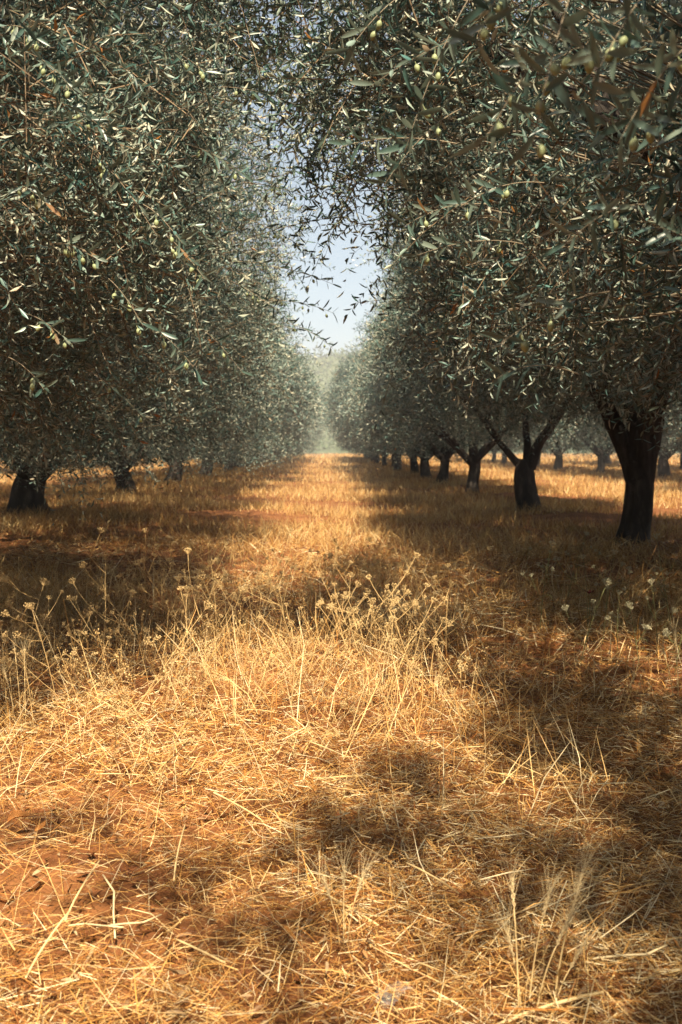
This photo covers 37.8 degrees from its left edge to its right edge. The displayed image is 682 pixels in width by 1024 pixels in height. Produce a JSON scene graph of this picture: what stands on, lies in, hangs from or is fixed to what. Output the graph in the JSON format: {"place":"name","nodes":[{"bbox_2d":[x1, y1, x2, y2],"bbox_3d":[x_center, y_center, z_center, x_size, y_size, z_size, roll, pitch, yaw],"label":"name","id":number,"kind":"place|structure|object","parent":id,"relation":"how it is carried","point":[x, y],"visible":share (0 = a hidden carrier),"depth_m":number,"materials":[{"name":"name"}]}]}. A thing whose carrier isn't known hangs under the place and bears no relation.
{"place":"outdoors","nodes":[
{"label":"outdoors","id":0,"kind":"place"},
{"bbox_2d":[24,0,622,357],"label":"sky","id":1,"kind":"structure","parent":0,"point":[341,333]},
{"bbox_2d":[0,453,681,1023],"bbox_3d":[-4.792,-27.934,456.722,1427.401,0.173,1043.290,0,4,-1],"label":"ground","id":2,"kind":"structure","parent":0,"point":[38,899],"depth_m":3.42,"materials":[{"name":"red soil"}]},
{"bbox_2d":[0,620,24,720],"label":"dried umbel plant","id":3,"kind":"object","parent":2,"relation":"on","point":[5,640],"visible":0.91,"depth_m":4.40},
{"bbox_2d":[0,630,29,733],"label":"wild barley","id":4,"kind":"object","parent":2,"relation":"on","point":[4,672],"visible":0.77,"depth_m":4.25,"materials":[{"name":"plant"}]},
{"bbox_2d":[7,810,29,822],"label":"fallen leaf","id":5,"kind":"object","parent":2,"relation":"on","point":[14,814],"visible":1,"depth_m":2.98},
{"bbox_2d":[0,570,63,719],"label":"dried umbel plant","id":6,"kind":"object","parent":2,"relation":"on","point":[43,583],"visible":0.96,"depth_m":4.69,"materials":[{"name":"plant"}]},
{"bbox_2d":[15,650,49,735],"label":"dried umbel plant","id":7,"kind":"object","parent":2,"relation":"on","point":[22,657],"visible":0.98,"depth_m":4.10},
{"bbox_2d":[1,602,76,718],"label":"dried umbel plant","id":8,"kind":"object","parent":2,"relation":"on","point":[18,617],"visible":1,"depth_m":4.17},
{"bbox_2d":[18,583,76,658],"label":"dried umbel plant","id":9,"kind":"object","parent":2,"relation":"on","point":[54,591],"visible":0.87,"depth_m":5.86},
{"bbox_2d":[25,909,70,977],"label":"straw stalk","id":10,"kind":"object","parent":2,"relation":"on","point":[47,940],"visible":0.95,"depth_m":2.22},
{"bbox_2d":[40,570,94,626],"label":"dried umbel plant","id":11,"kind":"object","parent":2,"relation":"on","point":[70,575],"visible":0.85,"depth_m":6.30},
{"bbox_2d":[64,860,99,920],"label":"straw stalk","id":12,"kind":"object","parent":2,"relation":"on","point":[81,887],"visible":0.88,"depth_m":2.53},
{"bbox_2d":[54,611,110,713],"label":"dried umbel plant","id":13,"kind":"object","parent":2,"relation":"on","point":[79,634],"visible":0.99,"depth_m":4.45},
{"bbox_2d":[66,613,110,687],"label":"dried umbel plant","id":14,"kind":"object","parent":2,"relation":"on","point":[72,620],"visible":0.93,"depth_m":4.95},
{"bbox_2d":[68,677,112,751],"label":"dried umbel plant","id":15,"kind":"object","parent":2,"relation":"on","point":[100,694],"visible":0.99,"depth_m":3.89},
{"bbox_2d":[67,527,136,687],"bbox_3d":[-1.234,0.481,5.013,0.279,0.815,0.421,-2,4,-34],"label":"dried umbel plant","id":16,"kind":"object","parent":2,"relation":"on","point":[84,566],"visible":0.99,"depth_m":5.03,"materials":[{"name":"plant"}]},
{"bbox_2d":[81,523,128,603],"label":"dried umbel plant","id":17,"kind":"object","parent":2,"relation":"on","point":[83,540],"visible":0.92,"depth_m":7.42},
{"bbox_2d":[102,874,115,938],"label":"straw stalk","id":18,"kind":"object","parent":2,"relation":"on","point":[113,909],"visible":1,"depth_m":2.47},
{"bbox_2d":[101,568,135,646],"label":"dried umbel plant","id":19,"kind":"object","parent":2,"relation":"on","point":[115,588],"visible":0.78,"depth_m":6.12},
{"bbox_2d":[88,578,156,676],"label":"dried umbel plant","id":20,"kind":"object","parent":2,"relation":"on","point":[104,612],"visible":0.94,"depth_m":5.07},
{"bbox_2d":[110,669,145,745],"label":"dried umbel plant","id":21,"kind":"object","parent":2,"relation":"on","point":[118,670],"visible":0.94,"depth_m":4.05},
{"bbox_2d":[96,914,161,927],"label":"straw stalk","id":22,"kind":"object","parent":2,"relation":"on","point":[140,922],"visible":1,"depth_m":2.44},
{"bbox_2d":[100,670,168,779],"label":"dried umbel plant","id":23,"kind":"object","parent":2,"relation":"on","point":[136,713],"visible":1,"depth_m":3.41,"materials":[{"name":"plant"}]},
{"bbox_2d":[130,558,177,647],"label":"dried umbel plant","id":24,"kind":"object","parent":2,"relation":"on","point":[160,576],"visible":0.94,"depth_m":6.12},
{"bbox_2d":[118,572,203,650],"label":"dried umbel plant","id":25,"kind":"object","parent":2,"relation":"on","point":[141,587],"visible":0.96,"depth_m":5.60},
{"bbox_2d":[0,217,323,514],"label":"olive tree","id":26,"kind":"object","parent":2,"relation":"on","point":[22,495],"visible":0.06,"depth_m":18.32,"materials":[{"name":"green plant"}]},
{"bbox_2d":[14,268,315,492],"bbox_3d":[-5.957,-3.648,26.869,10.784,6.598,10.832,0,4,2],"label":"olive tree","id":27,"kind":"object","parent":2,"relation":"on","point":[122,484],"visible":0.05,"depth_m":26.70,"materials":[{"name":"green plant"}]},
{"bbox_2d":[118,547,212,727],"bbox_3d":[-0.699,0.554,4.169,0.403,0.782,0.354,-2,4,-29],"label":"dried umbel plant","id":28,"kind":"object","parent":2,"relation":"on","point":[191,634],"visible":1,"depth_m":4.25,"materials":[{"name":"plant"}]},
{"bbox_2d":[155,544,179,605],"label":"dried umbel plant","id":29,"kind":"object","parent":2,"relation":"on","point":[170,571],"visible":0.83,"depth_m":7.48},
{"bbox_2d":[133,528,203,654],"bbox_3d":[-0.998,0.463,5.727,0.420,0.787,0.326,-2,4,-33],"label":"dried umbel plant","id":30,"kind":"object","parent":2,"relation":"on","point":[154,555],"visible":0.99,"depth_m":5.70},
{"bbox_2d":[0,0,347,525],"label":"olive tree","id":31,"kind":"object","parent":2,"relation":"on","point":[99,156],"visible":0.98,"depth_m":4.31,"materials":[{"name":"green plant"}]},
{"bbox_2d":[137,700,214,798],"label":"dried umbel plant","id":32,"kind":"object","parent":2,"relation":"on","point":[201,736],"visible":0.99,"depth_m":3.27,"materials":[{"name":"plant"}]},
{"bbox_2d":[173,824,184,881],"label":"straw stalk","id":33,"kind":"object","parent":2,"relation":"on","point":[175,865],"visible":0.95,"depth_m":2.74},
{"bbox_2d":[0,0,360,519],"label":"olive tree","id":34,"kind":"object","parent":2,"relation":"on","point":[231,219],"visible":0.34,"depth_m":11.02,"materials":[{"name":"green plant"}]},
{"bbox_2d":[170,588,192,656],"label":"dried umbel plant","id":35,"kind":"object","parent":2,"relation":"on","point":[174,607],"visible":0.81,"depth_m":5.75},
{"bbox_2d":[59,330,331,482],"bbox_3d":[-5.891,-4.326,35.235,10.376,6.901,11.018,-1,4,-12],"label":"olive tree","id":36,"kind":"object","parent":2,"relation":"on","point":[284,441],"visible":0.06,"depth_m":34.33,"materials":[{"name":"green plant"}]},
{"bbox_2d":[174,938,225,963],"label":"straw stalk","id":37,"kind":"object","parent":2,"relation":"on","point":[202,951],"visible":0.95,"depth_m":2.30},
{"bbox_2d":[178,534,228,622],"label":"dried umbel plant","id":38,"kind":"object","parent":2,"relation":"on","point":[194,553],"visible":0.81,"depth_m":6.23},
{"bbox_2d":[185,542,246,651],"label":"dried umbel plant","id":39,"kind":"object","parent":2,"relation":"on","point":[213,561],"visible":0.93,"depth_m":5.94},
{"bbox_2d":[197,545,245,669],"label":"dried umbel plant","id":40,"kind":"object","parent":2,"relation":"on","point":[202,586],"visible":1,"depth_m":5.44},
{"bbox_2d":[191,614,251,718],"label":"dried umbel plant","id":41,"kind":"object","parent":2,"relation":"on","point":[216,660],"visible":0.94,"depth_m":4.38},
{"bbox_2d":[131,346,334,475],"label":"olive tree","id":42,"kind":"object","parent":2,"relation":"on","point":[292,434],"visible":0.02,"depth_m":42.92,"materials":[{"name":"green plant"}]},
{"bbox_2d":[153,403,319,470],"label":"olive tree","id":43,"kind":"object","parent":2,"relation":"on","point":[230,464],"visible":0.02,"depth_m":51.81,"materials":[{"name":"green plant"}]},
{"bbox_2d":[190,413,316,467],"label":"olive tree","id":44,"kind":"object","parent":2,"relation":"on","point":[280,448],"depth_m":61.58,"materials":[{"name":"green plant"}]},
{"bbox_2d":[0,531,507,727],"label":"seeding weeds","id":45,"kind":"object","parent":2,"relation":"on","point":[115,654],"visible":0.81,"depth_m":5.21,"materials":[{"name":"plant"}]},
{"bbox_2d":[238,539,274,634],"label":"dried umbel plant","id":46,"kind":"object","parent":2,"relation":"on","point":[263,561],"visible":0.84,"depth_m":6.29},
{"bbox_2d":[234,637,283,688],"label":"dried umbel plant","id":47,"kind":"object","parent":2,"relation":"on","point":[271,640],"visible":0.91,"depth_m":4.85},
{"bbox_2d":[224,726,298,764],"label":"dried umbel plant","id":48,"kind":"object","parent":2,"relation":"on","point":[273,740],"visible":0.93,"depth_m":3.70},
{"bbox_2d":[243,571,286,655],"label":"dried umbel plant","id":49,"kind":"object","parent":2,"relation":"on","point":[281,573],"visible":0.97,"depth_m":5.95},
{"bbox_2d":[243,528,303,661],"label":"dried umbel plant","id":50,"kind":"object","parent":2,"relation":"on","point":[286,559],"visible":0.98,"depth_m":5.64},
{"bbox_2d":[257,549,311,634],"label":"dried umbel plant","id":51,"kind":"object","parent":2,"relation":"on","point":[267,574],"visible":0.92,"depth_m":6.18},
{"bbox_2d":[259,401,322,461],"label":"olive tree","id":52,"kind":"object","parent":2,"relation":"on","point":[308,444],"depth_m":77.85,"materials":[{"name":"green plant"}]},
{"bbox_2d":[282,603,334,711],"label":"dried umbel plant","id":53,"kind":"object","parent":2,"relation":"on","point":[311,653],"visible":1,"depth_m":4.50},
{"bbox_2d":[281,550,337,627],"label":"dried umbel plant","id":54,"kind":"object","parent":2,"relation":"on","point":[295,567],"visible":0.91,"depth_m":6.62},
{"bbox_2d":[301,406,328,457],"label":"olive tree","id":55,"kind":"object","parent":2,"relation":"on","point":[320,432],"visible":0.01,"depth_m":94.05,"materials":[{"name":"green plant"}]},
{"bbox_2d":[306,701,354,761],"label":"dried umbel plant","id":56,"kind":"object","parent":2,"relation":"on","point":[325,708],"visible":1,"depth_m":3.74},
{"bbox_2d":[0,545,670,819],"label":"dry weed stems","id":57,"kind":"object","parent":2,"relation":"on","point":[336,643],"visible":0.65,"depth_m":4.80,"materials":[{"name":"plant"}]},
{"bbox_2d":[298,563,373,690],"bbox_3d":[0.002,0.593,5.023,0.344,0.651,0.285,-3,5,-41],"label":"dried umbel plant","id":58,"kind":"object","parent":2,"relation":"on","point":[350,576],"visible":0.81,"depth_m":5.00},
{"bbox_2d":[307,554,371,661],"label":"dried umbel plant","id":59,"kind":"object","parent":2,"relation":"on","point":[321,575],"visible":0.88,"depth_m":5.54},
{"bbox_2d":[0,591,680,1023],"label":"soil clods","id":60,"kind":"object","parent":2,"relation":"on","point":[32,885],"visible":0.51,"depth_m":2.60,"materials":[{"name":"soil"}]},
{"bbox_2d":[0,589,681,1023],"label":"grass strands","id":61,"kind":"object","parent":2,"relation":"on","point":[294,909],"depth_m":2.92,"materials":[{"name":"plant"}]},
{"bbox_2d":[0,511,681,651],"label":"dry grass","id":62,"kind":"structure","parent":2,"relation":"on","point":[268,534],"depth_m":10.56,"materials":[{"name":"plant"}]},
{"bbox_2d":[0,461,681,530],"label":"dry meadow grass","id":63,"kind":"structure","parent":2,"relation":"on","point":[310,490],"depth_m":24.32,"materials":[{"name":"plant"}]},
{"bbox_2d":[0,548,681,1006],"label":"dry stubble","id":64,"kind":"object","parent":2,"relation":"on","point":[524,678],"visible":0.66,"depth_m":4.49,"materials":[{"name":"plant"}]},
{"bbox_2d":[0,588,681,1023],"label":"leaf litter","id":65,"kind":"object","parent":2,"relation":"on","point":[26,926],"visible":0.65,"depth_m":2.72,"materials":[{"name":"plant"}]},
{"bbox_2d":[2,453,679,464],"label":"dry grass","id":66,"kind":"structure","parent":2,"relation":"on","point":[333,458],"depth_m":87.17,"materials":[{"name":"plant"}]},
{"bbox_2d":[0,683,681,1023],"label":"fine chaff","id":67,"kind":"object","parent":2,"relation":"on","point":[485,874],"visible":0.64,"depth_m":2.90,"materials":[{"name":"plant"}]},
{"bbox_2d":[304,836,382,941],"bbox_3d":[0.006,0.921,2.442,0.194,0.270,0.071,1,4,8],"label":"wild barley","id":68,"kind":"object","parent":2,"relation":"on","point":[343,887],"visible":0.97,"depth_m":2.44,"materials":[{"name":"plant"}]},
{"bbox_2d":[322,565,379,646],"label":"dried umbel plant","id":69,"kind":"object","parent":2,"relation":"on","point":[338,585],"visible":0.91,"depth_m":5.98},
{"bbox_2d":[317,347,401,470],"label":"olive tree","id":70,"kind":"object","parent":2,"relation":"on","point":[335,390],"visible":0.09,"depth_m":53.58,"materials":[{"name":"green plant"}]},
{"bbox_2d":[328,538,390,633],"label":"dried umbel plant","id":71,"kind":"object","parent":2,"relation":"on","point":[343,570],"visible":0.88,"depth_m":6.42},
{"bbox_2d":[316,394,402,467],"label":"olive tree","id":72,"kind":"object","parent":2,"relation":"on","point":[392,460],"visible":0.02,"depth_m":60.42,"materials":[{"name":"green plant"}]},
{"bbox_2d":[318,415,404,460],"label":"olive tree","id":73,"kind":"object","parent":2,"relation":"on","point":[372,458],"visible":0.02,"depth_m":80.11,"materials":[{"name":"green plant"}]},
{"bbox_2d":[318,591,412,746],"bbox_3d":[0.093,0.654,4.110,0.333,0.632,0.322,-1,4,-21],"label":"dried umbel plant","id":74,"kind":"object","parent":2,"relation":"on","point":[365,616],"visible":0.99,"depth_m":4.04,"materials":[{"name":"plant"}]},
{"bbox_2d":[315,551,420,715],"bbox_3d":[0.104,0.567,4.451,0.453,0.778,0.286,1,4,19],"label":"dried umbel plant","id":75,"kind":"object","parent":2,"relation":"on","point":[384,596],"visible":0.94,"depth_m":4.44,"materials":[{"name":"plant"}]},
{"bbox_2d":[326,417,409,465],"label":"olive tree","id":76,"kind":"object","parent":2,"relation":"on","point":[384,461],"depth_m":67.24,"materials":[{"name":"green plant"}]},
{"bbox_2d":[353,570,409,698],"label":"dried umbel plant","id":77,"kind":"object","parent":2,"relation":"on","point":[370,605],"visible":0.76,"depth_m":4.79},
{"bbox_2d":[363,525,402,612],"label":"dried umbel plant","id":78,"kind":"object","parent":2,"relation":"on","point":[369,538],"visible":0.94,"depth_m":6.58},
{"bbox_2d":[332,342,458,473],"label":"olive tree","id":79,"kind":"object","parent":2,"relation":"on","point":[412,463],"visible":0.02,"depth_m":46.90,"materials":[{"name":"green plant"}]},
{"bbox_2d":[383,584,420,685],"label":"dried umbel plant","id":80,"kind":"object","parent":2,"relation":"on","point":[389,636],"visible":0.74,"depth_m":5.07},
{"bbox_2d":[365,574,453,712],"bbox_3d":[0.294,0.611,4.461,0.366,0.667,0.326,-4,5,-44],"label":"dried umbel plant","id":81,"kind":"object","parent":2,"relation":"on","point":[394,612],"visible":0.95,"depth_m":4.47,"materials":[{"name":"plant"}]},
{"bbox_2d":[138,0,681,450],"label":"olive tree","id":82,"kind":"object","parent":2,"relation":"on","point":[448,44],"visible":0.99,"depth_m":4.27,"materials":[{"name":"green plant"}]},
{"bbox_2d":[337,351,482,477],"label":"olive tree","id":83,"kind":"object","parent":2,"relation":"on","point":[424,468],"visible":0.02,"depth_m":40.02,"materials":[{"name":"green plant"}]},
{"bbox_2d":[398,555,442,656],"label":"dried umbel plant","id":84,"kind":"object","parent":2,"relation":"on","point":[423,578],"visible":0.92,"depth_m":5.77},
{"bbox_2d":[406,862,458,893],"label":"straw stalk","id":85,"kind":"object","parent":2,"relation":"on","point":[436,878],"visible":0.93,"depth_m":2.62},
{"bbox_2d":[396,563,468,685],"bbox_3d":[0.458,0.570,5.009,0.366,0.659,0.309,0,4,7],"label":"dried umbel plant","id":86,"kind":"object","parent":2,"relation":"on","point":[398,591],"visible":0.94,"depth_m":5.01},
{"bbox_2d":[337,313,536,483],"bbox_3d":[3.453,-4.141,33.384,6.963,6.592,8.790,0,4,-6],"label":"olive tree","id":87,"kind":"object","parent":2,"relation":"on","point":[443,455],"visible":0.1,"depth_m":32.99,"materials":[{"name":"green plant"}]},
{"bbox_2d":[427,641,452,717],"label":"dried umbel plant","id":88,"kind":"object","parent":2,"relation":"on","point":[439,673],"visible":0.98,"depth_m":4.40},
{"bbox_2d":[413,575,473,682],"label":"dried umbel plant","id":89,"kind":"object","parent":2,"relation":"on","point":[434,582],"visible":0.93,"depth_m":5.05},
{"bbox_2d":[432,638,483,746],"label":"dried umbel plant","id":90,"kind":"object","parent":2,"relation":"on","point":[466,658],"visible":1,"depth_m":4.03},
{"bbox_2d":[350,285,588,492],"bbox_3d":[3.469,-3.572,25.939,6.633,6.455,8.491,0,4,7],"label":"olive tree","id":91,"kind":"object","parent":2,"relation":"on","point":[473,458],"visible":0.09,"depth_m":25.92,"materials":[{"name":"green plant"}]},
{"bbox_2d":[470,429,521,464],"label":"olive tree","id":92,"kind":"object","parent":2,"relation":"on","point":[504,459],"depth_m":74.88,"materials":[{"name":"green plant"}]},
{"bbox_2d":[346,0,681,545],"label":"olive tree","id":93,"kind":"object","parent":2,"relation":"on","point":[637,460],"visible":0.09,"depth_m":12.11,"materials":[{"name":"green plant"}]},
{"bbox_2d":[356,237,678,510],"bbox_3d":[3.590,-3.143,19.008,6.633,6.462,8.491,0,4,-1],"label":"olive tree","id":94,"kind":"object","parent":2,"relation":"on","point":[525,488],"visible":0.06,"depth_m":18.85,"materials":[{"name":"green plant"}]},
{"bbox_2d":[520,540,555,628],"bbox_3d":[1.240,0.486,6.159,0.176,0.635,0.363,-1,4,-9],"label":"wild carrot","id":95,"kind":"object","parent":2,"relation":"on","point":[531,574],"visible":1,"depth_m":6.18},
{"bbox_2d":[502,419,577,465],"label":"olive tree","id":96,"kind":"object","parent":2,"relation":"on","point":[538,463],"depth_m":65.91,"materials":[{"name":"green plant"}]},
{"bbox_2d":[490,838,610,1022],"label":"wild barley","id":97,"kind":"object","parent":2,"relation":"on","point":[571,911],"visible":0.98,"depth_m":2.13,"materials":[{"name":"plant"}]},
{"bbox_2d":[497,414,603,469],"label":"olive tree","id":98,"kind":"object","parent":2,"relation":"on","point":[558,462],"visible":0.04,"depth_m":56.92,"materials":[{"name":"green plant"}]},
{"bbox_2d":[499,991,603,1023],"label":"straw stalk","id":99,"kind":"object","parent":2,"relation":"on","point":[582,996],"visible":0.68,"depth_m":2.10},
{"bbox_2d":[558,621,593,681],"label":"dried umbel plant","id":100,"kind":"object","parent":2,"relation":"on","point":[580,636],"visible":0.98,"depth_m":5.02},
{"bbox_2d":[553,531,600,603],"bbox_3d":[1.705,0.425,7.196,0.339,0.580,0.166,1,4,15],"label":"wild carrot","id":101,"kind":"object","parent":2,"relation":"on","point":[554,559],"visible":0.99,"depth_m":7.21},
{"bbox_2d":[561,578,611,669],"bbox_3d":[1.300,0.613,5.433,0.230,0.550,0.201,9,-1,33],"label":"wild carrot","id":102,"kind":"object","parent":2,"relation":"on","point":[566,606],"visible":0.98,"depth_m":5.46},
{"bbox_2d":[521,399,680,472],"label":"olive tree","id":103,"kind":"object","parent":2,"relation":"on","point":[598,451],"visible":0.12,"depth_m":48.51,"materials":[{"name":"green plant"}]},
{"bbox_2d":[591,549,617,643],"bbox_3d":[1.580,0.511,5.964,0.148,0.588,0.314,1,4,19],"label":"wild carrot","id":104,"kind":"object","parent":2,"relation":"on","point":[614,553],"visible":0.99,"depth_m":5.95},
{"bbox_2d":[562,390,681,477],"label":"olive tree","id":105,"kind":"object","parent":2,"relation":"on","point":[662,468],"visible":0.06,"depth_m":40.85,"materials":[{"name":"green plant"}]},
{"bbox_2d":[592,944,666,959],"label":"straw stalk","id":106,"kind":"object","parent":2,"relation":"on","point":[635,954],"visible":1,"depth_m":2.24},
{"bbox_2d":[608,601,651,664],"bbox_3d":[1.593,0.677,5.437,0.223,0.404,0.108,-9,6,-8],"label":"wild carrot","id":107,"kind":"object","parent":2,"relation":"on","point":[644,627],"visible":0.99,"depth_m":5.44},
{"bbox_2d":[645,578,677,655],"bbox_3d":[1.851,0.624,5.773,0.195,0.466,0.170,5,-4,8],"label":"wild carrot","id":108,"kind":"object","parent":2,"relation":"on","point":[675,609],"visible":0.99,"depth_m":5.73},
{"bbox_2d":[652,533,681,629],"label":"wild carrot","id":109,"kind":"object","parent":2,"relation":"on","point":[665,577],"visible":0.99,"depth_m":6.43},
{"bbox_2d":[654,618,681,699],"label":"wild barley","id":110,"kind":"object","parent":2,"relation":"on","point":[662,646],"visible":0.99,"depth_m":4.70,"materials":[{"name":"plant"}]},
{"bbox_2d":[658,388,681,465],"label":"olive tree","id":111,"kind":"object","parent":2,"relation":"on","point":[678,429],"visible":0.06,"depth_m":32.88,"materials":[{"name":"green plant"}]},
{"bbox_2d":[300,354,678,453],"bbox_3d":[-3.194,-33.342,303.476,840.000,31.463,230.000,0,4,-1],"label":"hill","id":112,"kind":"structure","parent":0,"point":[326,442],"depth_m":256.81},
{"bbox_2d":[296,341,584,453],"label":"distant wood","id":113,"kind":"object","parent":112,"relation":"on","point":[337,355],"visible":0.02,"depth_m":270.79,"materials":[{"name":"plant"}]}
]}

